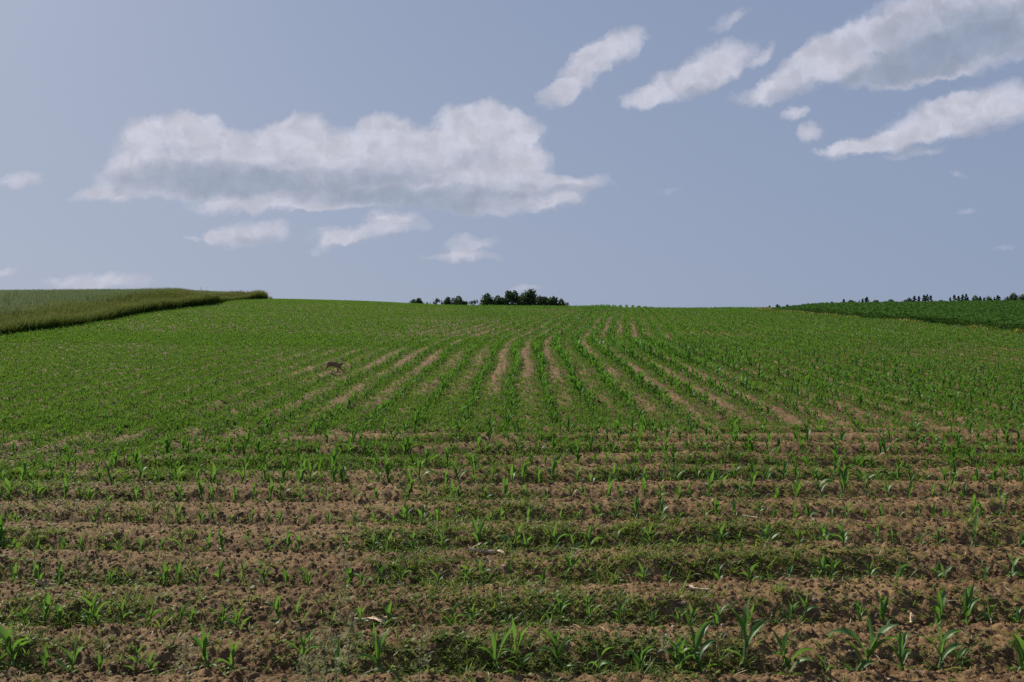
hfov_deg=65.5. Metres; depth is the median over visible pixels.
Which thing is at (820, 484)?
maize plant
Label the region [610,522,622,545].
maize plant
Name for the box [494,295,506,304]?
broadleaf tree
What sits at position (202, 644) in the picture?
maize plant
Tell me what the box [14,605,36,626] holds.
maize plant
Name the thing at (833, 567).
maize plant
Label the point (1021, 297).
broadleaf tree
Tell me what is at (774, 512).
maize plant
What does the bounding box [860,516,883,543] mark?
maize plant
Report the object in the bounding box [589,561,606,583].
maize plant
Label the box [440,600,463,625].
maize plant
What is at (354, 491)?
maize plant
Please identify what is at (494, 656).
maize plant
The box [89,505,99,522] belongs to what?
maize plant
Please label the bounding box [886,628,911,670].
maize plant
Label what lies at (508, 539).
maize plant
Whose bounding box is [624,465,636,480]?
maize plant
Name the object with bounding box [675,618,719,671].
maize plant
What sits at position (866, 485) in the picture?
maize plant
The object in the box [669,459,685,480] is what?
maize plant
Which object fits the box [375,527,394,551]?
maize plant
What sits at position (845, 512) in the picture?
maize plant
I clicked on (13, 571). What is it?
maize plant
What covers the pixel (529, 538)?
maize plant
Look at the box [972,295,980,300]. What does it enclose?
broadleaf tree
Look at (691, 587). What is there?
dry stalk
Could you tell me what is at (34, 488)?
maize plant
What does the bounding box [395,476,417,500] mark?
maize plant
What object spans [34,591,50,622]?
maize plant
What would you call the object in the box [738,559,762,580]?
maize plant
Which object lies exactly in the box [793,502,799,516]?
maize plant
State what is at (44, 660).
maize plant
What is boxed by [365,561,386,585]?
maize plant
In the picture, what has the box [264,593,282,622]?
maize plant
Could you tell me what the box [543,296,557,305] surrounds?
broadleaf tree
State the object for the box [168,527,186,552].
maize plant
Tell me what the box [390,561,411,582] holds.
maize plant
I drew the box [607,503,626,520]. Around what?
maize plant
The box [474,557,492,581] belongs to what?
maize plant
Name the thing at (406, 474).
maize plant
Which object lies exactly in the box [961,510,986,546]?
maize plant
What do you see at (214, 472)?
maize plant
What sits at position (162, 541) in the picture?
maize plant
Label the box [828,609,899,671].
maize plant
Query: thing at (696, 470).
maize plant
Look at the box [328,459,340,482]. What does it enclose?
maize plant
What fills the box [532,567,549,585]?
maize plant
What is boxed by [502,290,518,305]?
broadleaf tree
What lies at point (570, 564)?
maize plant
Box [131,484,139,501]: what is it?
maize plant
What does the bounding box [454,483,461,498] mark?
maize plant
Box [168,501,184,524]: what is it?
maize plant
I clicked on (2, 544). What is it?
maize plant
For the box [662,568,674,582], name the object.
maize plant
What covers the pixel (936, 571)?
maize plant
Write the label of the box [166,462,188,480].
maize plant
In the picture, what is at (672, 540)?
maize plant
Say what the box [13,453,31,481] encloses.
maize plant
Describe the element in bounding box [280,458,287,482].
maize plant
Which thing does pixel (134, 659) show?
maize plant
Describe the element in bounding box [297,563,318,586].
maize plant
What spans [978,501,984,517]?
maize plant
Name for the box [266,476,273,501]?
maize plant
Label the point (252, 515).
maize plant
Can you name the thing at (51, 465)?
maize plant
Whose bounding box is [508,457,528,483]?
maize plant
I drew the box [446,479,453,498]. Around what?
maize plant
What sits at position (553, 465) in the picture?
maize plant
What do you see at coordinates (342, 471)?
maize plant
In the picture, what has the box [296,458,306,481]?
maize plant
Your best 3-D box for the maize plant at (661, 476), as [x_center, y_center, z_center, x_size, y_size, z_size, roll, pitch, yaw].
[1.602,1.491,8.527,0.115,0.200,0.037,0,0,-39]
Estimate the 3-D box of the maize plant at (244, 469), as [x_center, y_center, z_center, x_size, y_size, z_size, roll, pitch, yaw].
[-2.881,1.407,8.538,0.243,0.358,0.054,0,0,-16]
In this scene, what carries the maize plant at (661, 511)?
on the ground at (832, 650)
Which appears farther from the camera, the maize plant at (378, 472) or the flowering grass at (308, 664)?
the maize plant at (378, 472)
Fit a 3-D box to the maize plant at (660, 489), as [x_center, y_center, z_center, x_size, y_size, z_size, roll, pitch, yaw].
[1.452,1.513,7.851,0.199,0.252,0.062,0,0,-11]
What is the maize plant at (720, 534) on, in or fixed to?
on the ground at (832, 650)
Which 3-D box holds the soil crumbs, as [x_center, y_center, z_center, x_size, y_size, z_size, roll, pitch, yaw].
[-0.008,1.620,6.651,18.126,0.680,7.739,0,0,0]
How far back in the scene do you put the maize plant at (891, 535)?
6.34 m
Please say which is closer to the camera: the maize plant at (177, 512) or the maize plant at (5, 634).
the maize plant at (5, 634)
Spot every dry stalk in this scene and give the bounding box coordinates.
[33,578,56,585]
[354,615,397,623]
[468,542,504,553]
[687,584,709,590]
[909,612,913,623]
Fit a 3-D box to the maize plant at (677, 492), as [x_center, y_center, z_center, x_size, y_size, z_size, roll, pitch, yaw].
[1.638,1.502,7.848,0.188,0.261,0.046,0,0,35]
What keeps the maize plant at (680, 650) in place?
on the ground at (832, 650)
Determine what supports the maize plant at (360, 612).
on the ground at (832, 650)
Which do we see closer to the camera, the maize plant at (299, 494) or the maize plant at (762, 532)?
the maize plant at (762, 532)
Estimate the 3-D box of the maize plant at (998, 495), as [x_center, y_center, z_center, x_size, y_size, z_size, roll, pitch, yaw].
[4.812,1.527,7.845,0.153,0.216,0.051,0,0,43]
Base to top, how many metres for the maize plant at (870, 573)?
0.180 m
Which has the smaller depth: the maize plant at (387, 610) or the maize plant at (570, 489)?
the maize plant at (387, 610)
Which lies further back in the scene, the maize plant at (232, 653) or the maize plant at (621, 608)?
the maize plant at (621, 608)
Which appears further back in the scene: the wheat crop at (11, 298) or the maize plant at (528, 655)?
the wheat crop at (11, 298)
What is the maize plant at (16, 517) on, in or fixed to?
on the ground at (832, 650)
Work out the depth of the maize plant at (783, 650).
4.34 m
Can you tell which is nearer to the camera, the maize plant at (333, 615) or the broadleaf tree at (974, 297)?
the maize plant at (333, 615)
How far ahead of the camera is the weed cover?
5.86 m
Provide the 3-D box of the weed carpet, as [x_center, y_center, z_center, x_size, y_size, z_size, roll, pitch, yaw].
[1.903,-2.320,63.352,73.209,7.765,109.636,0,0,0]
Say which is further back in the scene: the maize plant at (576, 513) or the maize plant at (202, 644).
the maize plant at (576, 513)
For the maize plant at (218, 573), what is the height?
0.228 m
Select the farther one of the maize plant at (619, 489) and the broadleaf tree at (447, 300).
the broadleaf tree at (447, 300)
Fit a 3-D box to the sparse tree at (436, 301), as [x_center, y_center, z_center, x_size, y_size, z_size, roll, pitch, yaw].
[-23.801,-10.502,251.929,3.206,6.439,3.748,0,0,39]
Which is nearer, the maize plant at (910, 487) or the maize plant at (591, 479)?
the maize plant at (910, 487)
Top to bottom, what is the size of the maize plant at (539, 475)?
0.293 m
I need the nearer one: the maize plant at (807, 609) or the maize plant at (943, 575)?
the maize plant at (807, 609)
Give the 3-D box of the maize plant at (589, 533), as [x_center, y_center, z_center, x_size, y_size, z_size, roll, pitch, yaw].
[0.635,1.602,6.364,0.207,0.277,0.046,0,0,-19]
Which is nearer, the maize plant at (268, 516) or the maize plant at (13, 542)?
the maize plant at (13, 542)
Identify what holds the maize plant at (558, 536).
on the ground at (832, 650)
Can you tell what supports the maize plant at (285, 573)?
on the ground at (832, 650)
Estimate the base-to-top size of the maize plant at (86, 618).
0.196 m
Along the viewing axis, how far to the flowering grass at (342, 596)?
2.92 m
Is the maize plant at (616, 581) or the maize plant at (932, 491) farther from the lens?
the maize plant at (932, 491)
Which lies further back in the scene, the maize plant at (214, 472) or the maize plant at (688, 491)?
the maize plant at (214, 472)
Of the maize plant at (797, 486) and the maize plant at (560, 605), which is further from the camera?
the maize plant at (797, 486)
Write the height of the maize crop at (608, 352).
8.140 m
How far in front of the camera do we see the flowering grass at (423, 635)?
2.62 m
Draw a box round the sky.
[0,0,1023,307]
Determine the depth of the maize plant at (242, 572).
5.67 m
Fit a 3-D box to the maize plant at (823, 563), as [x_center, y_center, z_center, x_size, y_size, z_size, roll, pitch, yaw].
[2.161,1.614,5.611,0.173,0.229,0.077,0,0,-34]
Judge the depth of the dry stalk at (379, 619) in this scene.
5.02 m
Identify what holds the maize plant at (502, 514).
on the ground at (832, 650)
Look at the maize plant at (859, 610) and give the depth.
4.96 m
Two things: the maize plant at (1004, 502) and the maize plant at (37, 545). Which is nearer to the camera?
the maize plant at (37, 545)
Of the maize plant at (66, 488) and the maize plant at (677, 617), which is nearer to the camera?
the maize plant at (677, 617)
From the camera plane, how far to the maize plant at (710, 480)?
7.78 m
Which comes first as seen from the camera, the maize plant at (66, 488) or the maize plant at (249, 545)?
the maize plant at (249, 545)
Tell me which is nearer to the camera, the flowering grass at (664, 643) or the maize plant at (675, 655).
the flowering grass at (664, 643)
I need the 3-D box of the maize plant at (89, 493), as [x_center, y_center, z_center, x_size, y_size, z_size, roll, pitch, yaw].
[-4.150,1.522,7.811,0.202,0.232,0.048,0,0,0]
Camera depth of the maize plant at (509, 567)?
5.70 m
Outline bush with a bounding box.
[415,298,424,303]
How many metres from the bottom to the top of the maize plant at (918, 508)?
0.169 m
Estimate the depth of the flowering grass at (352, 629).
2.68 m
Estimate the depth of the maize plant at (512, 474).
8.50 m
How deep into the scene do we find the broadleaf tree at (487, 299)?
247.06 m
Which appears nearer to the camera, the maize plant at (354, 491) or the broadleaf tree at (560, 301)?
the maize plant at (354, 491)
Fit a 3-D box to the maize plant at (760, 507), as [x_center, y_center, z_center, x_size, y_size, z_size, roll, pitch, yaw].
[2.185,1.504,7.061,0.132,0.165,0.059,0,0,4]
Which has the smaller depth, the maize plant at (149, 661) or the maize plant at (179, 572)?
the maize plant at (149, 661)
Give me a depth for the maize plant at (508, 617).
4.92 m
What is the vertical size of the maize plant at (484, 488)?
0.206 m
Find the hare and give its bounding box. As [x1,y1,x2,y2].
[323,358,344,372]
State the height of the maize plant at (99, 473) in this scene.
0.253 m
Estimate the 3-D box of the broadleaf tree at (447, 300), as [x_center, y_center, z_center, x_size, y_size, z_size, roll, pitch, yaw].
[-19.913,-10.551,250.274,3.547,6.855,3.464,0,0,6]
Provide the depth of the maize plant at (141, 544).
6.39 m
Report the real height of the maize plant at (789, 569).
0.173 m
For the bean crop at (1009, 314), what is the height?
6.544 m
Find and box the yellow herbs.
[757,307,1023,332]
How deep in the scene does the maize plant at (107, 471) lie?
8.45 m
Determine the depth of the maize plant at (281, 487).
7.82 m
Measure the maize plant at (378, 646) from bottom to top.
0.354 m
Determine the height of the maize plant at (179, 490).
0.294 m
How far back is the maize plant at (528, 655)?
4.38 m
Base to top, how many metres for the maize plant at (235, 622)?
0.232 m
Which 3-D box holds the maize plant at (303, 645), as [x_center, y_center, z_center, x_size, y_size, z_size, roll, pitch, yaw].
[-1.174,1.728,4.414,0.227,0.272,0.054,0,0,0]
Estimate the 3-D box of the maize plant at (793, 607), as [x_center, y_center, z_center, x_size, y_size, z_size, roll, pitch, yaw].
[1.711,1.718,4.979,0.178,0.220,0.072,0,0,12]
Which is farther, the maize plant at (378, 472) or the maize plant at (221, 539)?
the maize plant at (378, 472)
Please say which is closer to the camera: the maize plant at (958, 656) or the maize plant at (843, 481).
the maize plant at (958, 656)
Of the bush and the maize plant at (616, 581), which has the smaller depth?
the maize plant at (616, 581)
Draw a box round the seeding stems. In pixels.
[14,289,251,309]
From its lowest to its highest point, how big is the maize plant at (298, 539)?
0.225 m
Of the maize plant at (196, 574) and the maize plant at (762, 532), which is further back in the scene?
the maize plant at (762, 532)
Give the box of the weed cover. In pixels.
[0,403,1023,681]
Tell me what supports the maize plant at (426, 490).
on the ground at (832, 650)
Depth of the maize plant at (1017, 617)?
4.99 m
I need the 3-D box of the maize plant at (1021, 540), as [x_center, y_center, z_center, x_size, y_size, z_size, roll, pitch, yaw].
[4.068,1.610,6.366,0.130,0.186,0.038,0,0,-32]
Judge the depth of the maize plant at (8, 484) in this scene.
7.87 m
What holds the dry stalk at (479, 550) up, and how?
on the ground at (832, 650)
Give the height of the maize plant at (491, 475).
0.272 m
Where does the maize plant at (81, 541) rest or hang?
on the ground at (832, 650)
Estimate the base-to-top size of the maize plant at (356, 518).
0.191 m
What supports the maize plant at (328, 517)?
on the ground at (832, 650)
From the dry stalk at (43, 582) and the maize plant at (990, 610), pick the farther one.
the dry stalk at (43, 582)
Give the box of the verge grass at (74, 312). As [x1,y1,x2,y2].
[0,287,268,334]
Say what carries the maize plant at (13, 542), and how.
on the ground at (832, 650)
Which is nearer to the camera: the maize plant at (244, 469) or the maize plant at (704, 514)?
the maize plant at (704, 514)
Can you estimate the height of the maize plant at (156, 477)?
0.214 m
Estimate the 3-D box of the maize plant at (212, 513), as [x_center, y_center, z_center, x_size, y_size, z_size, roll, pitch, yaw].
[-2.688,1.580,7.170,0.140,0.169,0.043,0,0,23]
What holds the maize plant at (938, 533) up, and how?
on the ground at (832, 650)
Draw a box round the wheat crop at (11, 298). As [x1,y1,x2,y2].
[0,286,272,315]
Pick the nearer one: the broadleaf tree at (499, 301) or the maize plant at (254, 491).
the maize plant at (254, 491)
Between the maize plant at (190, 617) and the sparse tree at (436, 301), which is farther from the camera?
the sparse tree at (436, 301)
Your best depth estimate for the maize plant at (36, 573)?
5.64 m
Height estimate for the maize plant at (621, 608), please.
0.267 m
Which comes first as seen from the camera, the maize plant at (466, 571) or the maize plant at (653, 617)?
the maize plant at (653, 617)
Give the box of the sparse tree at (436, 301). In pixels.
[433,298,442,304]
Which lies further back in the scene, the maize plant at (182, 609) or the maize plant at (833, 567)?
the maize plant at (833, 567)
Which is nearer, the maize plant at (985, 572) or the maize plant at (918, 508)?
the maize plant at (985, 572)
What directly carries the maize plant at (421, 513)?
on the ground at (832, 650)
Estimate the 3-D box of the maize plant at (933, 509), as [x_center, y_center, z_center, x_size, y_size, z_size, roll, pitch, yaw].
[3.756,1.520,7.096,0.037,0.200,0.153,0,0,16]
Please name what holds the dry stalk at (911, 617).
on the ground at (832, 650)
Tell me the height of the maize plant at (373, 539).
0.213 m
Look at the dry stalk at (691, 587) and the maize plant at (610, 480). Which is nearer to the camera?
the dry stalk at (691, 587)
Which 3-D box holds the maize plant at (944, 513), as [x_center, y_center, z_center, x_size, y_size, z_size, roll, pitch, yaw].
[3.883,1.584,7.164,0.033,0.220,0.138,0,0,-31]
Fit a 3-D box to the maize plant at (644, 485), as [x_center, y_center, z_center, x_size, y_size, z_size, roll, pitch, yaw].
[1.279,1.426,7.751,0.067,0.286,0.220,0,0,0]
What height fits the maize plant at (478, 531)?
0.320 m
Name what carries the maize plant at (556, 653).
on the ground at (832, 650)
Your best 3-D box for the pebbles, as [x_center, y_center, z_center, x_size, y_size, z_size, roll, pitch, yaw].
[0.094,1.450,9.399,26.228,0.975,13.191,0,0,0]
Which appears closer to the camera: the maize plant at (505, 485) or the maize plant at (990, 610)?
the maize plant at (990, 610)
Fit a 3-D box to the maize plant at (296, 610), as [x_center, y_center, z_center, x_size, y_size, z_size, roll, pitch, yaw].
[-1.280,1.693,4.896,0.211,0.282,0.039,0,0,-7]
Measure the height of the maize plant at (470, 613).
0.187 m
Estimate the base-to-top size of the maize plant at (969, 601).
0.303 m
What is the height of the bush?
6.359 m
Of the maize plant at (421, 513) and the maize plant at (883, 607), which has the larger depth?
the maize plant at (421, 513)
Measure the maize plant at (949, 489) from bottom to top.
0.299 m
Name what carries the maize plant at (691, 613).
on the ground at (832, 650)
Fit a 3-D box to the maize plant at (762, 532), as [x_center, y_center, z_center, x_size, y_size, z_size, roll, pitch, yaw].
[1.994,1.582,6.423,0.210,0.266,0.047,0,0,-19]
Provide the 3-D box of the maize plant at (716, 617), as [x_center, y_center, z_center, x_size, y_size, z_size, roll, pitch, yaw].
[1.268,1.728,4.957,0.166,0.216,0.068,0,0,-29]
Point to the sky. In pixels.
(649, 153)
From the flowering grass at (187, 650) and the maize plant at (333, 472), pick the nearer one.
the flowering grass at (187, 650)
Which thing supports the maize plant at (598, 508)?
on the ground at (832, 650)
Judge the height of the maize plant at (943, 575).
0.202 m
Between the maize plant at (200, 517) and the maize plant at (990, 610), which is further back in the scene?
the maize plant at (200, 517)
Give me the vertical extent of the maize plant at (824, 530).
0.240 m
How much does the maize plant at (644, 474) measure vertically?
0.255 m
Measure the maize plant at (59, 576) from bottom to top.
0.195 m
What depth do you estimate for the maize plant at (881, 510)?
7.14 m
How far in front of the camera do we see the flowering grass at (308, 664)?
2.45 m
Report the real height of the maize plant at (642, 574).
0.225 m
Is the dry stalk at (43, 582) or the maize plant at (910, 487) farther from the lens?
the maize plant at (910, 487)
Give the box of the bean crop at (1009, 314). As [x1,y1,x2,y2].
[764,300,1023,330]
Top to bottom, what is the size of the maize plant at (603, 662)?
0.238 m
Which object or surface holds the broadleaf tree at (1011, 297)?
on the ground at (832, 650)
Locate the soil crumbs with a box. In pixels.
[0,439,1023,681]
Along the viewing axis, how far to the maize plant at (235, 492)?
7.85 m
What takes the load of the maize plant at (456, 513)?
on the ground at (832, 650)
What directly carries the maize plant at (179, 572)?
on the ground at (832, 650)
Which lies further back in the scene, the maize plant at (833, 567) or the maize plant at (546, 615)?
the maize plant at (833, 567)
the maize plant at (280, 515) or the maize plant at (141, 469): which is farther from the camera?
the maize plant at (141, 469)
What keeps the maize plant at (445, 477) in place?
on the ground at (832, 650)
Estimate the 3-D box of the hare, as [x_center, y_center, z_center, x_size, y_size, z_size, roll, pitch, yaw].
[-4.354,0.593,19.439,0.542,0.366,0.163,0,0,-4]
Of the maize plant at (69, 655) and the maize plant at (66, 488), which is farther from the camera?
the maize plant at (66, 488)
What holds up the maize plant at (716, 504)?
on the ground at (832, 650)
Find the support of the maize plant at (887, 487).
on the ground at (832, 650)
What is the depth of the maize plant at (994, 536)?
6.40 m
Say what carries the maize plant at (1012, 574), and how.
on the ground at (832, 650)
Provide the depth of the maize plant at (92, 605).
4.97 m
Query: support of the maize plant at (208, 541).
on the ground at (832, 650)
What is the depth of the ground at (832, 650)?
6.50 m
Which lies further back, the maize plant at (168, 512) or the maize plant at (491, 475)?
the maize plant at (491, 475)
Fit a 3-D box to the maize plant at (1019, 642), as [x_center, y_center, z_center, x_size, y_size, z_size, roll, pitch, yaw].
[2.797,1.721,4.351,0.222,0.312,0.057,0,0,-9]
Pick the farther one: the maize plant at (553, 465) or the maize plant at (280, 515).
the maize plant at (553, 465)
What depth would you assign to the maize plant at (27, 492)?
7.86 m
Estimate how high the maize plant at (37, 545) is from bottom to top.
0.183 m
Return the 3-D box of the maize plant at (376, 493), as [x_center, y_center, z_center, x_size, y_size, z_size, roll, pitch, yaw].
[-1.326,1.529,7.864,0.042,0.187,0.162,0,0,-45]
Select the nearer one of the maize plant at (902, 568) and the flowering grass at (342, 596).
the flowering grass at (342, 596)
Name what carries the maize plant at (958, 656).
on the ground at (832, 650)
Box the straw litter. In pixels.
[0,408,1023,673]
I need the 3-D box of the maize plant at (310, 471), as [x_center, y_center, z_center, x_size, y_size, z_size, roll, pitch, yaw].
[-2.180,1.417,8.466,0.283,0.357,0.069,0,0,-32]
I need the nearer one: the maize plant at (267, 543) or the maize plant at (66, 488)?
the maize plant at (267, 543)
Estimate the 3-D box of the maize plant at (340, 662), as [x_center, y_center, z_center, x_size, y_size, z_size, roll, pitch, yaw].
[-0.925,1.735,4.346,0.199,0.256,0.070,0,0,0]
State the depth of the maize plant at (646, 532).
6.41 m
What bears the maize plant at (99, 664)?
on the ground at (832, 650)
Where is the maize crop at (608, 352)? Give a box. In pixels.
[0,298,1023,658]
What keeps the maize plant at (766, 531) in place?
on the ground at (832, 650)
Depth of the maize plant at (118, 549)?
6.33 m
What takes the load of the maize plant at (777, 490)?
on the ground at (832, 650)
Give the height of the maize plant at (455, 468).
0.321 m
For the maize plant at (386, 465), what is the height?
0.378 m
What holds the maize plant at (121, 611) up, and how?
on the ground at (832, 650)
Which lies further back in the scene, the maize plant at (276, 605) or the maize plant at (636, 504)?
the maize plant at (636, 504)
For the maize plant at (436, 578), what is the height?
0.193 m
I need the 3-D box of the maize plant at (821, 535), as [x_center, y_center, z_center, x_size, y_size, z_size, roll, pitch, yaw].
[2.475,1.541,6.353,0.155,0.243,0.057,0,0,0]
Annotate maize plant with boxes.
[0,534,12,548]
[0,619,30,667]
[2,474,20,498]
[5,538,18,547]
[6,563,18,583]
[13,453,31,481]
[13,512,18,521]
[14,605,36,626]
[19,478,37,499]
[27,469,32,479]
[28,478,49,500]
[30,560,44,583]
[32,536,39,548]
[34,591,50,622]
[39,646,54,674]
[45,462,59,481]
[50,603,65,625]
[53,637,83,672]
[55,563,63,584]
[57,536,67,549]
[64,478,70,499]
[65,468,75,481]
[76,535,85,550]
[79,485,96,500]
[80,592,110,626]
[81,607,102,626]
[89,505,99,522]
[92,466,103,479]
[96,649,108,675]
[99,455,124,482]
[103,569,118,586]
[111,541,126,550]
[112,591,133,623]
[124,643,148,673]
[128,455,146,480]
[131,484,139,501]
[135,536,148,551]
[137,510,144,522]
[139,599,162,627]
[142,652,165,674]
[153,562,170,586]
[154,470,158,481]
[157,536,164,550]
[161,510,172,524]
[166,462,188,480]
[166,601,189,626]
[167,480,186,501]
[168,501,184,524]
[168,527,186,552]
[175,560,184,585]
[184,605,199,625]
[185,566,205,586]
[190,624,217,668]
[193,468,199,481]
[196,479,205,500]
[196,509,206,523]
[201,533,213,551]
[208,508,218,523]
[210,483,215,501]
[210,605,234,627]
[211,463,219,483]
[211,559,233,584]
[215,638,246,676]
[217,529,229,551]
[223,605,253,629]
[231,560,250,584]
[232,459,251,482]
[233,486,236,502]
[240,529,254,548]
[249,507,254,524]
[251,463,273,482]
[252,482,262,501]
[253,557,274,585]
[263,537,276,551]
[264,509,276,523]
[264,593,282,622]
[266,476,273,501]
[268,476,292,501]
[278,509,282,524]
[279,567,291,586]
[279,630,318,671]
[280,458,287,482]
[280,528,295,549]
[289,595,318,629]
[290,532,307,552]
[292,482,308,501]
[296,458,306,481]
[297,459,318,483]
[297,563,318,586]
[311,482,325,501]
[324,512,330,524]
[324,603,339,625]
[326,638,360,676]
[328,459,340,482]
[336,456,345,483]
[340,565,357,588]
[342,534,354,548]
[349,486,361,498]
[350,509,361,523]
[350,605,372,627]
[352,571,372,584]
[356,623,397,674]
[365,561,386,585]
[366,533,378,551]
[373,463,382,481]
[374,486,381,499]
[374,601,397,627]
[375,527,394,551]
[383,454,392,482]
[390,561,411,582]
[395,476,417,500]
[398,501,413,523]
[402,464,413,483]
[402,531,420,550]
[408,457,433,483]
[417,504,425,518]
[418,479,433,499]
[428,568,442,585]
[433,528,450,550]
[435,506,439,521]
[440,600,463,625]
[442,469,447,483]
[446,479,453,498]
[450,460,471,483]
[451,507,461,520]
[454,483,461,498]
[460,561,476,582]
[467,601,482,624]
[471,462,479,482]
[471,516,488,546]
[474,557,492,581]
[477,625,518,673]
[479,486,492,499]
[484,468,497,483]
[484,510,491,520]
[495,521,524,551]
[500,505,504,520]
[500,609,515,625]
[501,617,534,669]
[502,476,508,499]
[505,560,519,580]
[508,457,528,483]
[510,463,516,483]
[517,532,533,549]
[519,483,532,499]
[526,506,530,521]
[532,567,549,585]
[537,463,542,483]
[537,623,576,670]
[539,603,559,625]
[546,456,561,482]
[546,590,573,621]
[547,520,568,547]
[559,547,581,583]
[563,481,578,496]
[566,534,583,548]
[570,466,585,482]
[570,507,581,519]
[578,594,602,624]
[581,524,603,548]
[584,639,612,673]
[589,471,597,482]
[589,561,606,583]
[595,504,605,516]
[606,471,615,497]
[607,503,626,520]
[608,569,625,584]
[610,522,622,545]
[611,594,628,624]
[613,463,617,480]
[616,484,626,498]
[621,637,653,671]
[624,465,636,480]
[627,494,638,519]
[635,563,649,582]
[637,521,658,544]
[641,467,646,480]
[641,475,647,498]
[649,607,659,626]
[652,483,667,495]
[656,494,669,518]
[658,471,665,480]
[658,636,699,672]
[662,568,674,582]
[665,638,692,670]
[668,607,688,625]
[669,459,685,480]
[669,532,682,542]
[671,481,684,498]
[675,602,701,624]
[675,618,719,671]
[686,483,696,496]
[695,464,702,479]
[695,504,714,516]
[704,470,713,496]
[707,524,729,542]
[710,603,727,625]
[711,494,720,514]
[713,472,728,495]
[713,561,724,581]
[721,596,771,669]
[731,500,736,517]
[733,530,745,543]
[736,482,746,498]
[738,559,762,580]
[742,472,758,497]
[743,604,762,625]
[753,501,764,516]
[753,522,765,537]
[757,522,780,539]
[769,507,778,516]
[770,628,814,675]
[774,483,779,497]
[775,598,799,623]
[778,564,792,576]
[790,476,801,497]
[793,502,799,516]
[793,527,806,543]
[795,591,817,622]
[801,502,818,517]
[812,469,834,497]
[812,554,830,577]
[813,521,831,541]
[816,654,838,674]
[817,525,833,539]
[825,558,841,578]
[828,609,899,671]
[830,518,853,541]
[837,499,852,518]
[838,469,848,497]
[854,597,866,621]
[856,472,875,496]
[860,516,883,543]
[863,561,879,575]
[874,593,890,625]
[878,503,882,515]
[880,479,894,497]
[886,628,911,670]
[887,526,900,544]
[892,560,907,577]
[908,480,912,497]
[911,530,926,544]
[915,619,965,670]
[917,503,920,516]
[927,483,934,496]
[928,524,948,545]
[928,588,945,626]
[929,500,935,516]
[931,563,952,578]
[932,562,943,577]
[934,474,956,496]
[939,505,949,517]
[950,645,973,669]
[958,482,965,497]
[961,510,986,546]
[961,583,980,624]
[965,493,979,516]
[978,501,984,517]
[979,566,989,578]
[979,601,996,622]
[990,529,1003,547]
[992,485,1007,497]
[992,493,1010,515]
[998,556,1022,577]
[1009,633,1023,671]
[1010,604,1022,622]
[1019,531,1023,547]
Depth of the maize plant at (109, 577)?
5.66 m
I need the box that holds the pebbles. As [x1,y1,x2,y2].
[2,391,1017,680]
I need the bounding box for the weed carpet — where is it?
[0,298,1023,482]
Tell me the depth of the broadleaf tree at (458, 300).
253.40 m
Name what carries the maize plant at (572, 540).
on the ground at (832, 650)
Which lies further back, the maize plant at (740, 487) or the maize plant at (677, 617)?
the maize plant at (740, 487)
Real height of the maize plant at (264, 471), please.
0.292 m
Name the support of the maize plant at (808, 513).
on the ground at (832, 650)
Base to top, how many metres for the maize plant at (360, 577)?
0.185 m
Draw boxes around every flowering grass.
[173,636,198,681]
[289,629,325,681]
[309,625,338,681]
[323,551,373,681]
[335,613,363,680]
[411,625,431,681]
[658,628,669,681]
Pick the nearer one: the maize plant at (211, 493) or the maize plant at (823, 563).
the maize plant at (823, 563)
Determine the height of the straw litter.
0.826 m
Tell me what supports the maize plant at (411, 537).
on the ground at (832, 650)
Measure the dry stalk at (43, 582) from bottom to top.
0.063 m
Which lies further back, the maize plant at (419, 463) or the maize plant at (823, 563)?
the maize plant at (419, 463)
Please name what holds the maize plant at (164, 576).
on the ground at (832, 650)
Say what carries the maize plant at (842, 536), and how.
on the ground at (832, 650)
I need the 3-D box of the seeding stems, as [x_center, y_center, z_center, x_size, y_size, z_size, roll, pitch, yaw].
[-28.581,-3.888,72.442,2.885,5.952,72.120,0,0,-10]
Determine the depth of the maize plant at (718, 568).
5.68 m
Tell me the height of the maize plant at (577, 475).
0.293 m
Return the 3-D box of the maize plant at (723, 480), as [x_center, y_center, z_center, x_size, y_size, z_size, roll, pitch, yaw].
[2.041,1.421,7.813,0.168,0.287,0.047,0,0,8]
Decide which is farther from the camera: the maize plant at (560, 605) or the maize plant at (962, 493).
the maize plant at (962, 493)
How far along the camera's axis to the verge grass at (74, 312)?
45.52 m
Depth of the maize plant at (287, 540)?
6.41 m
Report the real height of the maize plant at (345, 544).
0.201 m
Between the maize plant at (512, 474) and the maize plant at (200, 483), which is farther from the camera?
the maize plant at (512, 474)
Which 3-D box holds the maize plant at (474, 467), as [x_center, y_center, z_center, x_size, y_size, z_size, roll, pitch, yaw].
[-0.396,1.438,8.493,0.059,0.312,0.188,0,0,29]
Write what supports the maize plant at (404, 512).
on the ground at (832, 650)
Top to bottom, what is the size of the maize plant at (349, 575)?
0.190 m
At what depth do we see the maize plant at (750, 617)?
4.97 m
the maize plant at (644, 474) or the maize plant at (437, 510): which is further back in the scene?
the maize plant at (644, 474)
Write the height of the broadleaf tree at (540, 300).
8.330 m
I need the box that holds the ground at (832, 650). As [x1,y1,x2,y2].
[0,300,1023,681]
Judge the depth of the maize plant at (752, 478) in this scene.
7.77 m
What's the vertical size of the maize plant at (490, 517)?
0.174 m
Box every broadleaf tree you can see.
[443,296,453,304]
[450,296,467,304]
[480,292,497,304]
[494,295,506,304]
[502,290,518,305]
[517,289,536,305]
[535,295,547,305]
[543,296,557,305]
[557,298,569,305]
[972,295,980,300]
[1004,292,1017,299]
[1017,294,1023,300]
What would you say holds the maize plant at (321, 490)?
on the ground at (832, 650)
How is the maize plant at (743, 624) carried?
on the ground at (832, 650)
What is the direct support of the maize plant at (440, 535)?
on the ground at (832, 650)
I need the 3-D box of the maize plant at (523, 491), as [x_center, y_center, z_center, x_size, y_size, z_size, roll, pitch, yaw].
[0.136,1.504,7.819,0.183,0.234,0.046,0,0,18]

